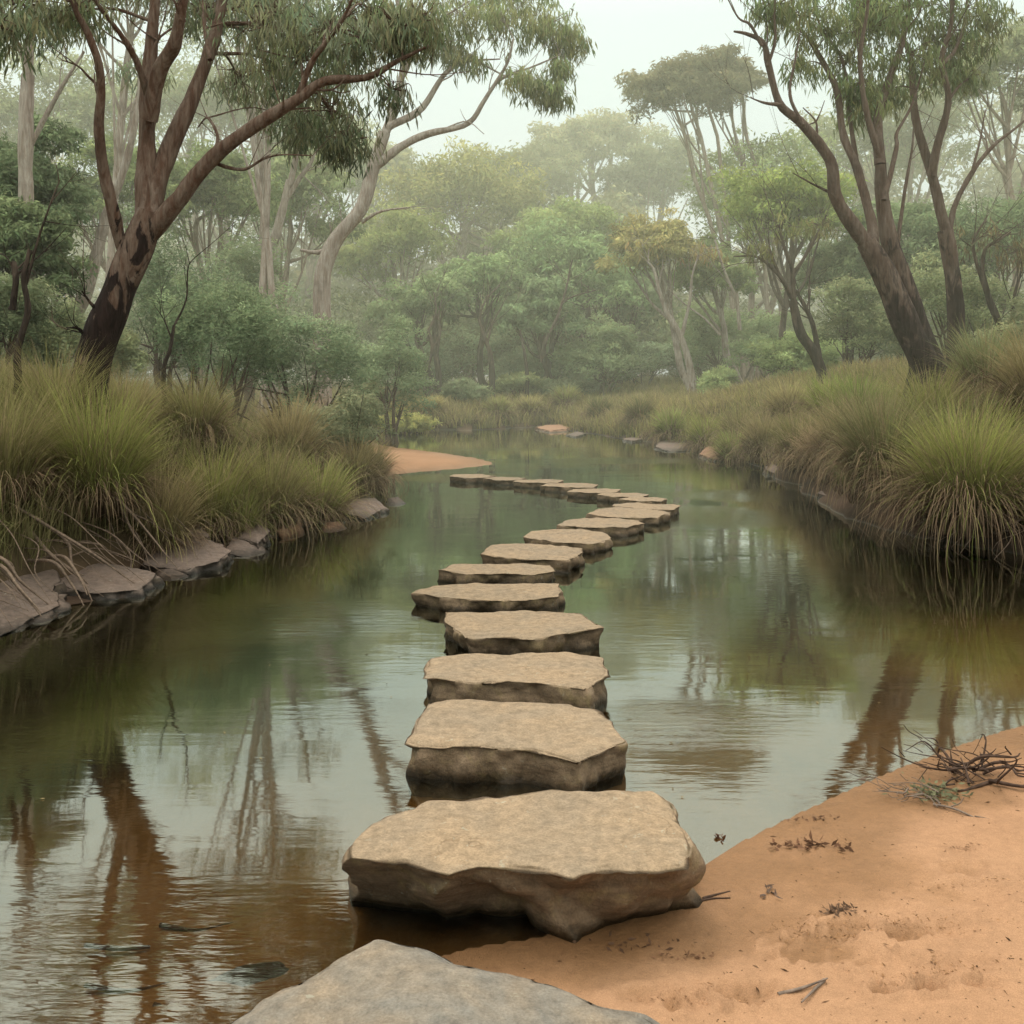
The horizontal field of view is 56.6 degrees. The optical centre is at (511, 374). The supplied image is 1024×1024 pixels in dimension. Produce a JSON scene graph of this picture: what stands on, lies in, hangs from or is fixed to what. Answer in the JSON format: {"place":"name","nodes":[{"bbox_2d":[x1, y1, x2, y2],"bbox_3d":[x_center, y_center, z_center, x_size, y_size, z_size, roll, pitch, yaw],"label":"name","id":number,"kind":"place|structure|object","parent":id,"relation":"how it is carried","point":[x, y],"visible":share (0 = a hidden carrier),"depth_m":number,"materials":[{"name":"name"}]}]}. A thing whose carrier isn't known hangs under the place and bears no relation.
{"place":"outdoors","nodes":[
{"label":"outdoors","id":0,"kind":"place"},
{"bbox_2d":[0,375,1023,1023],"bbox_3d":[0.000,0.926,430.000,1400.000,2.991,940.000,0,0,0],"label":"ground","id":1,"kind":"structure","parent":0,"point":[248,799],"depth_m":3.91,"materials":[{"name":"sand"}]},
{"bbox_2d":[0,569,66,609],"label":"bank rock","id":2,"kind":"object","parent":1,"relation":"on","point":[51,579],"visible":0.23,"depth_m":7.58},
{"bbox_2d":[0,270,67,364],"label":"shrub","id":3,"kind":"object","parent":1,"relation":"on","point":[10,319],"visible":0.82,"depth_m":12.05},
{"bbox_2d":[0,592,71,654],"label":"bank rock","id":4,"kind":"object","parent":1,"relation":"on","point":[17,620],"visible":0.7,"depth_m":7.01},
{"bbox_2d":[0,282,87,374],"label":"shrub","id":5,"kind":"object","parent":1,"relation":"on","point":[56,332],"visible":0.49,"depth_m":12.88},
{"bbox_2d":[2,0,89,367],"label":"slender gum","id":6,"kind":"object","parent":1,"relation":"on","point":[28,136],"visible":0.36,"depth_m":13.93,"materials":[{"name":"grey plant"}]},
{"bbox_2d":[0,188,97,353],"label":"woodland tree","id":7,"kind":"object","parent":1,"relation":"on","point":[51,264],"visible":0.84,"depth_m":13.78,"materials":[{"name":"green plant"}]},
{"bbox_2d":[0,108,99,361],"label":"woodland tree","id":8,"kind":"object","parent":1,"relation":"on","point":[73,200],"visible":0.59,"depth_m":15.33,"materials":[{"name":"green plant"}]},
{"bbox_2d":[0,369,112,525],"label":"grass tussock","id":9,"kind":"object","parent":1,"relation":"on","point":[23,452],"depth_m":7.92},
{"bbox_2d":[0,149,113,402],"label":"crooked sapling","id":10,"kind":"object","parent":1,"relation":"on","point":[25,271],"visible":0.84,"depth_m":9.58,"materials":[{"name":"brown plant"}]},
{"bbox_2d":[0,328,134,436],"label":"grass tussock","id":11,"kind":"object","parent":1,"relation":"on","point":[32,379],"depth_m":9.25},
{"bbox_2d":[0,38,169,302],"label":"woodland tree","id":12,"kind":"object","parent":1,"relation":"on","point":[74,101],"visible":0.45,"depth_m":49.22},
{"bbox_2d":[2,366,216,562],"bbox_3d":[-3.915,0.817,8.846,2.442,1.868,2.619,0,0,0],"label":"grass tussock","id":13,"kind":"object","parent":1,"relation":"on","point":[106,461],"depth_m":8.63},
{"bbox_2d":[61,563,164,600],"bbox_3d":[-3.458,1.913,8.089,1.020,0.460,1.152,0,0,0],"label":"bank rock","id":14,"kind":"object","parent":1,"relation":"on","point":[115,586],"visible":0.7,"depth_m":7.91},
{"bbox_2d":[79,326,154,386],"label":"shrub","id":15,"kind":"object","parent":1,"relation":"on","point":[124,351],"visible":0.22,"depth_m":16.83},
{"bbox_2d":[47,38,188,370],"bbox_3d":[-6.999,-2.638,16.071,3.124,7.445,0.897,0,0,-15],"label":"slender gum","id":16,"kind":"object","parent":1,"relation":"on","point":[101,235],"visible":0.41,"depth_m":15.95,"materials":[{"name":"grey plant"}]},
{"bbox_2d":[52,132,203,309],"bbox_3d":[-11.538,-2.809,28.073,4.185,8.552,4.196,0,0,0],"label":"woodland tree","id":17,"kind":"object","parent":1,"relation":"on","point":[88,156],"visible":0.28,"depth_m":27.51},
{"bbox_2d":[51,0,210,380],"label":"woodland tree","id":18,"kind":"object","parent":1,"relation":"on","point":[119,144],"visible":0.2,"depth_m":22.93,"materials":[{"name":"green plant"}]},
{"bbox_2d":[98,360,199,447],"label":"grass tussock","id":19,"kind":"object","parent":1,"relation":"on","point":[139,395],"depth_m":10.52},
{"bbox_2d":[93,201,255,398],"bbox_3d":[-6.819,-1.008,18.968,3.382,5.024,2.391,0,0,36],"label":"shrub","id":20,"kind":"object","parent":1,"relation":"on","point":[158,262],"visible":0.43,"depth_m":18.76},
{"bbox_2d":[90,452,261,566],"bbox_3d":[-3.443,1.488,9.326,1.790,1.578,1.941,0,0,0],"label":"grass tussock","id":21,"kind":"object","parent":1,"relation":"on","point":[181,512],"depth_m":9.11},
{"bbox_2d":[139,540,233,575],"bbox_3d":[-3.108,1.897,9.090,0.949,0.534,1.278,0,0,0],"label":"bank rock","id":22,"kind":"object","parent":1,"relation":"on","point":[191,563],"visible":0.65,"depth_m":8.87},
{"bbox_2d":[0,490,231,626],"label":"exposed roots","id":23,"kind":"object","parent":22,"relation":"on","point":[55,557],"visible":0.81,"depth_m":7.88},
{"bbox_2d":[83,16,295,381],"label":"woodland tree","id":24,"kind":"object","parent":1,"relation":"on","point":[177,95],"visible":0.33,"depth_m":58.48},
{"bbox_2d":[131,358,265,459],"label":"grass tussock","id":25,"kind":"object","parent":1,"relation":"on","point":[209,412],"depth_m":11.00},
{"bbox_2d":[123,137,294,397],"bbox_3d":[-9.703,-3.028,29.798,5.400,8.998,4.030,0,0,0],"label":"woodland tree","id":26,"kind":"object","parent":1,"relation":"on","point":[219,197],"visible":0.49,"depth_m":29.69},
{"bbox_2d":[131,272,292,428],"bbox_3d":[-4.509,0.170,14.409,2.411,3.505,1.861,0,0,0],"label":"shrub","id":27,"kind":"object","parent":1,"relation":"on","point":[252,329],"visible":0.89,"depth_m":14.28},
{"bbox_2d":[160,430,301,547],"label":"grass tussock","id":28,"kind":"object","parent":1,"relation":"on","point":[228,474],"depth_m":10.08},
{"bbox_2d":[0,0,469,423],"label":"gum tree","id":29,"kind":"object","parent":1,"relation":"on","point":[390,36],"visible":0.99,"depth_m":10.10,"materials":[{"name":"brown plant"}]},
{"bbox_2d":[185,226,289,405],"bbox_3d":[-7.822,-1.540,27.422,3.496,5.515,4.132,0,0,-36],"label":"tree","id":30,"kind":"object","parent":1,"relation":"on","point":[238,253],"visible":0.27,"depth_m":26.62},
{"bbox_2d":[141,0,340,421],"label":"woodland tree","id":31,"kind":"object","parent":1,"relation":"on","point":[266,264],"visible":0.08,"depth_m":24.92,"materials":[{"name":"grey plant"}]},
{"bbox_2d":[201,481,294,545],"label":"grass tussock","id":32,"kind":"object","parent":1,"relation":"on","point":[248,510],"depth_m":10.14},
{"bbox_2d":[209,961,288,986],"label":"sunken rock","id":33,"kind":"object","parent":1,"relation":"on","point":[245,975],"visible":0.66,"depth_m":2.87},
{"bbox_2d":[192,101,340,405],"bbox_3d":[-6.980,-4.120,28.197,4.635,10.998,2.557,0,0,0],"label":"slender gum","id":34,"kind":"object","parent":1,"relation":"on","point":[290,186],"visible":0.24,"depth_m":27.93,"materials":[{"name":"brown plant"}]},
{"bbox_2d":[213,426,365,543],"bbox_3d":[-2.773,1.488,10.928,2.256,1.812,2.228,0,0,0],"label":"grass tussock","id":35,"kind":"object","parent":1,"relation":"on","point":[285,488],"depth_m":10.68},
{"bbox_2d":[224,145,368,399],"bbox_3d":[-8.283,-3.666,36.037,6.082,10.299,4.516,0,0,0],"label":"woodland tree","id":36,"kind":"object","parent":1,"relation":"on","point":[319,227],"visible":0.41,"depth_m":35.69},
{"bbox_2d":[228,382,366,482],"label":"grass tussock","id":37,"kind":"object","parent":1,"relation":"on","point":[294,428],"depth_m":12.58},
{"bbox_2d":[207,278,389,424],"bbox_3d":[-3.836,-0.136,16.964,3.156,3.240,2.430,0,0,24],"label":"shrub","id":38,"kind":"object","parent":1,"relation":"on","point":[333,344],"visible":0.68,"depth_m":16.81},
{"bbox_2d":[229,99,393,383],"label":"woodland tree","id":39,"kind":"object","parent":1,"relation":"on","point":[310,266],"visible":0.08,"depth_m":65.75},
{"bbox_2d":[277,448,387,531],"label":"grass tussock","id":40,"kind":"object","parent":1,"relation":"on","point":[332,487],"depth_m":11.42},
{"bbox_2d":[297,376,397,458],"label":"shrub","id":41,"kind":"object","parent":1,"relation":"on","point":[357,407],"visible":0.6,"depth_m":13.87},
{"bbox_2d":[318,429,414,501],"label":"grass tussock","id":42,"kind":"object","parent":1,"relation":"on","point":[363,458],"depth_m":13.41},
{"bbox_2d":[303,306,442,443],"bbox_3d":[-3.719,0.075,25.284,3.708,3.760,3.367,0,0,0],"label":"shrub","id":43,"kind":"object","parent":1,"relation":"on","point":[386,356],"visible":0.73,"depth_m":24.95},
{"bbox_2d":[333,199,461,390],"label":"woodland tree","id":44,"kind":"object","parent":1,"relation":"on","point":[406,233],"visible":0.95,"depth_m":45.28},
{"bbox_2d":[361,268,480,396],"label":"woodland tree","id":45,"kind":"object","parent":1,"relation":"on","point":[413,303],"visible":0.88,"depth_m":37.55,"materials":[{"name":"green plant"}]},
{"bbox_2d":[231,939,659,1023],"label":"foreground rock","id":46,"kind":"object","parent":1,"relation":"on","point":[378,981],"visible":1,"depth_m":2.42,"materials":[{"name":"grey stone"}]},
{"bbox_2d":[300,0,597,414],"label":"gum tree","id":47,"kind":"object","parent":1,"relation":"on","point":[549,92],"visible":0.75,"depth_m":20.86,"materials":[{"name":"green plant"}]},
{"bbox_2d":[365,135,551,382],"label":"woodland tree","id":48,"kind":"object","parent":1,"relation":"on","point":[475,179],"visible":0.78,"depth_m":56.87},
{"bbox_2d":[438,376,494,406],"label":"shrub","id":49,"kind":"object","parent":1,"relation":"on","point":[465,388],"visible":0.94,"depth_m":33.58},
{"bbox_2d":[377,310,570,387],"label":"shrub","id":50,"kind":"object","parent":1,"relation":"on","point":[499,340],"visible":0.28,"depth_m":43.42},
{"bbox_2d":[425,249,530,387],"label":"woodland tree","id":51,"kind":"object","parent":1,"relation":"on","point":[496,267],"visible":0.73,"depth_m":39.46,"materials":[{"name":"green plant"}]},
{"bbox_2d":[411,583,565,652],"bbox_3d":[-0.183,1.918,7.506,1.214,0.470,0.665,0,0,0],"label":"stepping stone","id":52,"kind":"object","parent":1,"relation":"on","point":[471,597],"visible":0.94,"depth_m":7.34,"materials":[{"name":"stone"}]},
{"bbox_2d":[437,563,555,583],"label":"stepping stone","id":53,"kind":"object","parent":1,"relation":"on","point":[517,573],"visible":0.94,"depth_m":8.21,"materials":[{"name":"stone"}]},
{"bbox_2d":[0,11,1023,386],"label":"distant wood","id":54,"kind":"object","parent":1,"relation":"on","point":[350,301],"visible":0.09,"depth_m":63.85,"materials":[{"name":"green plant"}]},
{"bbox_2d":[0,397,1023,525],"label":"dead thatch","id":55,"kind":"object","parent":1,"relation":"on","point":[814,473],"visible":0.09,"depth_m":12.00,"materials":[{"name":"beige plant"}]},
{"bbox_2d":[404,699,627,798],"bbox_3d":[0.035,1.892,4.471,1.038,0.517,0.715,0,0,14],"label":"stepping stone","id":56,"kind":"object","parent":1,"relation":"on","point":[467,748],"visible":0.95,"depth_m":4.24,"materials":[{"name":"stone"}]},
{"bbox_2d":[487,371,544,396],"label":"shrub","id":57,"kind":"object","parent":1,"relation":"on","point":[507,382],"visible":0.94,"depth_m":36.22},
{"bbox_2d":[423,652,610,714],"bbox_3d":[0.020,1.898,5.357,1.064,0.508,0.713,0,0,0],"label":"stepping stone","id":58,"kind":"object","parent":1,"relation":"on","point":[574,679],"visible":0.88,"depth_m":5.21,"materials":[{"name":"stone"}]},
{"bbox_2d":[449,137,596,223],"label":"woodland tree","id":59,"kind":"object","parent":1,"relation":"on","point":[537,154],"visible":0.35,"depth_m":74.88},
{"bbox_2d":[443,610,603,656],"bbox_3d":[0.064,1.906,6.410,1.087,0.494,0.829,0,0,0],"label":"stepping stone","id":60,"kind":"object","parent":1,"relation":"on","point":[510,632],"visible":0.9,"depth_m":6.24,"materials":[{"name":"stone"}]},
{"bbox_2d":[342,790,705,942],"bbox_3d":[0.058,1.833,3.285,1.259,0.642,0.825,0,0,0],"label":"stepping stone","id":61,"kind":"object","parent":1,"relation":"on","point":[571,866],"visible":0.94,"depth_m":3.09,"materials":[{"name":"stone"}]},
{"bbox_2d":[493,273,595,378],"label":"woodland tree","id":62,"kind":"object","parent":1,"relation":"on","point":[546,302],"visible":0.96,"depth_m":37.50,"materials":[{"name":"green plant"}]},
{"bbox_2d":[480,193,626,378],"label":"woodland tree","id":63,"kind":"object","parent":1,"relation":"on","point":[571,212],"visible":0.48,"depth_m":48.92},
{"bbox_2d":[481,216,651,378],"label":"woodland tree","id":64,"kind":"object","parent":1,"relation":"on","point":[588,253],"visible":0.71,"depth_m":40.95,"materials":[{"name":"green plant"}]},
{"bbox_2d":[533,373,619,395],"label":"shrub","id":65,"kind":"object","parent":1,"relation":"on","point":[582,384],"visible":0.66,"depth_m":36.84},
{"bbox_2d":[521,106,678,375],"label":"woodland tree","id":66,"kind":"object","parent":1,"relation":"on","point":[614,131],"visible":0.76,"depth_m":81.76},
{"bbox_2d":[548,309,667,395],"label":"shrub","id":67,"kind":"object","parent":1,"relation":"on","point":[612,352],"visible":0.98,"depth_m":36.58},
{"bbox_2d":[574,250,679,383],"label":"woodland tree","id":68,"kind":"object","parent":1,"relation":"on","point":[653,295],"visible":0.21,"depth_m":45.28,"materials":[{"name":"green plant"}]},
{"bbox_2d":[575,340,699,385],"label":"shrub","id":69,"kind":"object","parent":1,"relation":"on","point":[648,351],"visible":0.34,"depth_m":40.45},
{"bbox_2d":[591,207,702,389],"bbox_3d":[5.032,-2.589,34.771,4.287,7.300,4.008,0,0,0],"label":"woodland tree","id":70,"kind":"object","parent":1,"relation":"on","point":[665,233],"visible":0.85,"depth_m":34.70,"materials":[{"name":"green plant"}]},
{"bbox_2d":[582,128,721,377],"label":"woodland tree","id":71,"kind":"object","parent":1,"relation":"on","point":[658,179],"visible":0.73,"depth_m":78.25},
{"bbox_2d":[635,401,692,445],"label":"grass tussock","id":72,"kind":"object","parent":1,"relation":"on","point":[669,421],"depth_m":24.12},
{"bbox_2d":[616,220,745,394],"bbox_3d":[6.181,-2.099,33.311,5.058,6.578,3.272,0,0,0],"label":"slender gum","id":73,"kind":"object","parent":1,"relation":"on","point":[691,376],"visible":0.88,"depth_m":32.98,"materials":[{"name":"grey plant"}]},
{"bbox_2d":[612,45,752,381],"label":"woodland tree","id":74,"kind":"object","parent":1,"relation":"on","point":[670,83],"visible":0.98,"depth_m":43.46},
{"bbox_2d":[669,409,724,453],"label":"grass tussock","id":75,"kind":"object","parent":1,"relation":"on","point":[697,434],"depth_m":22.17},
{"bbox_2d":[665,231,760,383],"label":"woodland tree","id":76,"kind":"object","parent":1,"relation":"on","point":[702,274],"visible":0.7,"depth_m":35.59,"materials":[{"name":"green plant"}]},
{"bbox_2d":[685,40,781,382],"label":"woodland tree","id":77,"kind":"object","parent":1,"relation":"on","point":[758,80],"visible":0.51,"depth_m":44.15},
{"bbox_2d":[665,300,806,381],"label":"shrub","id":78,"kind":"object","parent":1,"relation":"on","point":[700,334],"visible":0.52,"depth_m":37.47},
{"bbox_2d":[718,409,785,469],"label":"grass tussock","id":79,"kind":"object","parent":1,"relation":"on","point":[754,430],"depth_m":18.37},
{"bbox_2d":[677,123,853,380],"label":"woodland tree","id":80,"kind":"object","parent":1,"relation":"on","point":[763,162],"visible":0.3,"depth_m":45.42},
{"bbox_2d":[720,315,810,379],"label":"shrub","id":81,"kind":"object","parent":1,"relation":"on","point":[759,333],"visible":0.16,"depth_m":32.62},
{"bbox_2d":[680,148,874,383],"bbox_3d":[6.208,-2.337,22.191,4.680,5.772,2.664,0,0,0],"label":"twisted tree","id":82,"kind":"object","parent":1,"relation":"on","point":[812,348],"visible":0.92,"depth_m":21.96,"materials":[{"name":"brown plant"}]},
{"bbox_2d":[747,374,820,423],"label":"grass tussock","id":83,"kind":"object","parent":1,"relation":"on","point":[779,400],"depth_m":19.38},
{"bbox_2d":[706,156,868,375],"bbox_3d":[8.615,-2.844,30.030,5.314,7.647,4.077,0,0,0],"label":"woodland tree","id":84,"kind":"object","parent":1,"relation":"on","point":[745,204],"visible":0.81,"depth_m":29.51,"materials":[{"name":"green plant"}]},
{"bbox_2d":[751,405,825,482],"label":"grass tussock","id":85,"kind":"object","parent":1,"relation":"on","point":[782,442],"depth_m":16.04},
{"bbox_2d":[741,328,850,379],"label":"shrub","id":86,"kind":"object","parent":1,"relation":"on","point":[792,353],"visible":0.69,"depth_m":26.24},
{"bbox_2d":[776,368,864,424],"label":"grass tussock","id":87,"kind":"object","parent":1,"relation":"on","point":[816,395],"depth_m":17.44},
{"bbox_2d":[766,389,877,491],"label":"grass tussock","id":88,"kind":"object","parent":1,"relation":"on","point":[819,423],"depth_m":14.22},
{"bbox_2d":[701,0,960,407],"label":"gum tree","id":89,"kind":"object","parent":1,"relation":"on","point":[904,320],"visible":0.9,"depth_m":15.14,"materials":[{"name":"brown plant"}]},
{"bbox_2d":[774,234,912,364],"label":"woodland tree","id":90,"kind":"object","parent":1,"relation":"on","point":[825,259],"visible":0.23,"depth_m":30.76,"materials":[{"name":"green plant"}]},
{"bbox_2d":[797,363,904,427],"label":"grass tussock","id":91,"kind":"object","parent":1,"relation":"on","point":[842,385],"depth_m":15.46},
{"bbox_2d":[806,246,933,366],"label":"shrub","id":92,"kind":"object","parent":1,"relation":"on","point":[860,300],"visible":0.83,"depth_m":23.53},
{"bbox_2d":[788,381,955,519],"bbox_3d":[4.622,1.077,11.902,2.572,2.134,2.701,0,0,0],"label":"grass tussock","id":93,"kind":"object","parent":1,"relation":"on","point":[863,430],"depth_m":11.64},
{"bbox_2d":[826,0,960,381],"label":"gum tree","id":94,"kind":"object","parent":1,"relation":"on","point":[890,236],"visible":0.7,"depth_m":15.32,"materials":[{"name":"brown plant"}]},
{"bbox_2d":[785,65,1003,265],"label":"woodland tree","id":95,"kind":"object","parent":1,"relation":"on","point":[890,127],"visible":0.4,"depth_m":54.30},
{"bbox_2d":[828,196,970,360],"bbox_3d":[11.891,-2.319,28.968,4.489,6.545,3.962,0,0,0],"label":"woodland tree","id":96,"kind":"object","parent":1,"relation":"on","point":[858,268],"visible":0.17,"depth_m":28.71,"materials":[{"name":"green plant"}]},
{"bbox_2d":[822,0,1023,371],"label":"gum tree","id":97,"kind":"object","parent":1,"relation":"on","point":[950,39],"visible":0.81,"depth_m":16.50,"materials":[{"name":"brown plant"}]},
{"bbox_2d":[863,359,987,422],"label":"grass tussock","id":98,"kind":"object","parent":1,"relation":"on","point":[928,389],"depth_m":12.96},
{"bbox_2d":[834,381,1023,564],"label":"grass tussock","id":99,"kind":"object","parent":1,"relation":"on","point":[963,484],"depth_m":9.81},
{"bbox_2d":[870,247,1023,356],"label":"shrub","id":100,"kind":"object","parent":1,"relation":"on","point":[973,292],"visible":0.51,"depth_m":20.60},
{"bbox_2d":[881,725,1023,791],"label":"driftwood","id":101,"kind":"object","parent":1,"relation":"on","point":[966,767],"visible":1,"depth_m":4.20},
{"bbox_2d":[897,184,1023,330],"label":"woodland tree","id":102,"kind":"object","parent":1,"relation":"on","point":[929,237],"visible":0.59,"depth_m":26.28,"materials":[{"name":"green plant"}]},
{"bbox_2d":[904,311,1023,399],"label":"grass tussock","id":103,"kind":"object","parent":1,"relation":"on","point":[965,358],"depth_m":13.79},
{"bbox_2d":[923,12,1023,346],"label":"woodland tree","id":104,"kind":"object","parent":1,"relation":"on","point":[1012,52],"visible":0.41,"depth_m":32.90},
{"bbox_2d":[935,317,1023,430],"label":"grass tussock","id":105,"kind":"object","parent":1,"relation":"on","point":[1014,380],"depth_m":11.58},
{"bbox_2d":[953,161,1023,337],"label":"twisted tree","id":106,"kind":"object","parent":1,"relation":"on","point":[991,305],"visible":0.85,"depth_m":18.98,"materials":[{"name":"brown plant"}]},
{"bbox_2d":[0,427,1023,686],"bbox_3d":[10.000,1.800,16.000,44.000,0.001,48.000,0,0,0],"label":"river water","id":107,"kind":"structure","parent":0,"point":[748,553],"depth_m":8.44,"materials":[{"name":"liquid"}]},
{"bbox_2d":[480,543,584,572],"bbox_3d":[0.206,1.909,9.114,0.991,0.493,0.767,0,0,20],"label":"stepping stone","id":108,"kind":"object","parent":107,"relation":"in","point":[562,559],"visible":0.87,"depth_m":8.94,"materials":[{"name":"stone"}]},
{"bbox_2d":[523,529,612,553],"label":"stepping stone","id":109,"kind":"object","parent":107,"relation":"in","point":[589,542],"visible":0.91,"depth_m":9.86,"materials":[{"name":"stone"}]},
{"bbox_2d":[556,517,644,536],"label":"stepping stone","id":110,"kind":"object","parent":107,"relation":"in","point":[615,527],"visible":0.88,"depth_m":10.74,"materials":[{"name":"stone"}]},
{"bbox_2d":[585,507,670,525],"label":"stepping stone","id":111,"kind":"object","parent":107,"relation":"in","point":[651,517],"visible":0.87,"depth_m":11.61,"materials":[{"name":"stone"}]},
{"bbox_2d":[0,343,1023,571],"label":"bank grass","id":112,"kind":"structure","parent":0,"point":[670,391],"depth_m":19.73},
{"bbox_2d":[0,0,1023,375],"label":"sky","id":113,"kind":"structure","parent":0,"point":[628,35],"materials":[{"name":"white"}]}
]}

